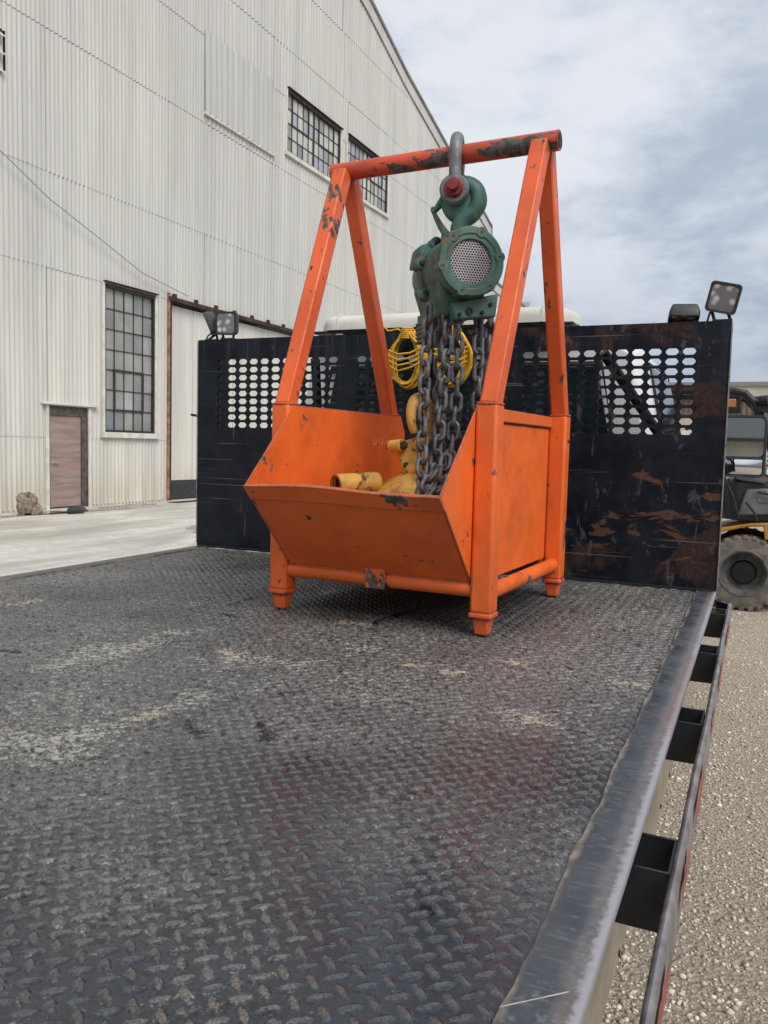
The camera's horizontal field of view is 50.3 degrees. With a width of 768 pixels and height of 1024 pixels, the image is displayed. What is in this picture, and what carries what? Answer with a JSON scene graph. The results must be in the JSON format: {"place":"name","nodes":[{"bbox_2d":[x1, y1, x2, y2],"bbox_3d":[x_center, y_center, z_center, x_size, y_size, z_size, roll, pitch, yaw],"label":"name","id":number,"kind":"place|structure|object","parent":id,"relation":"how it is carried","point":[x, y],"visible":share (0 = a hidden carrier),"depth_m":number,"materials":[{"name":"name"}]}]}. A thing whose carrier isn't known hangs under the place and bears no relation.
{"place":"outdoors","nodes":[
{"label":"outdoors","id":0,"kind":"place"},
{"bbox_2d":[0,498,263,575],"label":"yard pavement","id":1,"kind":"structure","parent":0,"point":[29,543],"depth_m":13.95,"materials":[{"name":"concrete"}]},
{"bbox_2d":[15,491,42,514],"bbox_3d":[-7.560,-0.193,17.301,0.595,0.503,0.505,4,5,24],"label":"rock","id":2,"kind":"object","parent":1,"relation":"on","point":[28,503],"visible":0.98,"depth_m":17.17,"materials":[{"name":"beige stone"}]},
{"bbox_2d":[67,505,85,513],"bbox_3d":[-6.721,-0.054,17.861,0.260,0.179,0.536,4,5,24],"label":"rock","id":3,"kind":"object","parent":1,"relation":"on","point":[78,509],"visible":1,"depth_m":17.74,"materials":[{"name":"grey stone"}]},
{"bbox_2d":[52,497,767,1023],"bbox_3d":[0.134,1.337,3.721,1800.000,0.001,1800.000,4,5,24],"label":"ground","id":4,"kind":"structure","parent":0,"point":[730,975],"depth_m":3.25,"materials":[{"name":"beige gravel"}]},
{"bbox_2d":[0,0,529,512],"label":"warehouse","id":5,"kind":"structure","parent":4,"relation":"on","point":[192,150],"depth_m":21.77,"materials":[{"name":"white metal"}]},
{"bbox_2d":[50,415,80,507],"bbox_3d":[-7.447,-1.178,19.102,0.130,2.105,0.966,4,5,24],"label":"door","id":6,"kind":"structure","parent":5,"relation":"in","point":[65,431],"depth_m":19.10,"materials":[{"name":"pink wood"}]},
{"bbox_2d":[0,150,187,295],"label":"wall cable","id":7,"kind":"object","parent":5,"relation":"attached to","point":[87,228],"depth_m":18.95,"materials":[{"name":"grey rubber"}]},
{"bbox_2d":[101,280,159,438],"bbox_3d":[-6.447,-3.779,20.815,0.220,3.790,2.090,4,5,24],"label":"window","id":8,"kind":"structure","parent":5,"relation":"in","point":[129,317],"depth_m":20.85,"materials":[{"name":"glass"}]},
{"bbox_2d":[171,306,290,498],"bbox_3d":[-4.513,-3.197,25.473,0.052,5.290,6.640,4,5,24],"label":"sliding door","id":9,"kind":"structure","parent":5,"relation":"in","point":[188,326],"depth_m":23.24,"materials":[{"name":"white metal"}]},
{"bbox_2d":[284,86,343,182],"bbox_3d":[-2.397,-12.901,28.485,0.220,2.160,4.000,4,5,24],"label":"window","id":10,"kind":"structure","parent":5,"relation":"in","point":[313,141],"depth_m":28.30,"materials":[{"name":"glass"}]},
{"bbox_2d":[346,133,389,218],"bbox_3d":[-0.624,-13.193,32.347,0.220,2.140,3.920,4,5,24],"label":"window","id":11,"kind":"structure","parent":5,"relation":"in","point":[375,190],"depth_m":32.62,"materials":[{"name":"glass"}]},
{"bbox_2d":[0,280,767,1023],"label":"flatbed truck","id":12,"kind":"object","parent":4,"relation":"on","point":[230,792],"visible":0.77,"depth_m":1.48,"materials":[{"name":"black paint"}]},
{"bbox_2d":[383,325,427,389],"bbox_3d":[0.095,-0.674,3.555,0.212,0.283,0.124,4,5,24],"label":"rope coil","id":13,"kind":"object","parent":12,"relation":"hanging from","point":[406,333],"visible":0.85,"depth_m":3.51,"materials":[{"name":"yellow fabric"}]},
{"bbox_2d":[243,129,570,635],"bbox_3d":[0.121,-0.437,2.655,0.804,1.498,1.076,4,5,27],"label":"lifting basket","id":14,"kind":"object","parent":12,"relation":"on","point":[485,518],"visible":0.98,"depth_m":2.53,"materials":[{"name":"orange metal"}]},
{"bbox_2d":[330,393,443,494],"bbox_3d":[0.061,-0.123,2.740,0.395,0.551,0.349,4,5,27],"label":"hook block","id":15,"kind":"object","parent":14,"relation":"on","point":[403,481],"depth_m":2.69,"materials":[{"name":"yellow metal"}]},
{"bbox_2d":[439,131,468,204],"bbox_3d":[0.234,-1.106,2.644,0.095,0.241,0.185,2,5,11],"label":"bow shackle","id":16,"kind":"object","parent":14,"relation":"hanging from","point":[454,188],"visible":0.84,"depth_m":2.59,"materials":[{"name":"grey metal"}]},
{"bbox_2d":[409,175,504,494],"bbox_3d":[0.221,-0.484,2.656,0.311,1.201,0.560,2,5,4],"label":"chain hoist","id":17,"kind":"object","parent":16,"relation":"hanging from","point":[457,269],"visible":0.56,"depth_m":2.63,"materials":[{"name":"green metal"}]},
{"bbox_2d":[434,326,472,387],"bbox_3d":[0.301,-0.658,3.462,0.180,0.264,0.124,4,5,24],"label":"rope coil","id":18,"kind":"object","parent":12,"relation":"hanging from","point":[466,355],"visible":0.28,"depth_m":3.42,"materials":[{"name":"yellow fabric"}]},
{"bbox_2d":[601,605,767,1023],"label":"gravel stones","id":19,"kind":"object","parent":4,"relation":"on","point":[670,991],"visible":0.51,"depth_m":3.09,"materials":[{"name":"grey gravel"}]},
{"bbox_2d":[670,382,767,478],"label":"warehouse","id":20,"kind":"structure","parent":4,"relation":"on","point":[756,390],"depth_m":39.35,"materials":[{"name":"beige metal"}]},
{"bbox_2d":[681,431,691,434],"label":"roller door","id":21,"kind":"structure","parent":20,"relation":"in","point":[682,432],"depth_m":40.58,"materials":[{"name":"white metal"}]},
{"bbox_2d":[671,387,767,610],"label":"forklift","id":22,"kind":"object","parent":4,"relation":"on","point":[743,574],"visible":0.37,"depth_m":8.59,"materials":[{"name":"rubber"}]},
{"bbox_2d":[373,0,767,381],"label":"sky","id":23,"kind":"structure","parent":0,"point":[659,108],"materials":[{"name":"white"}]}
]}

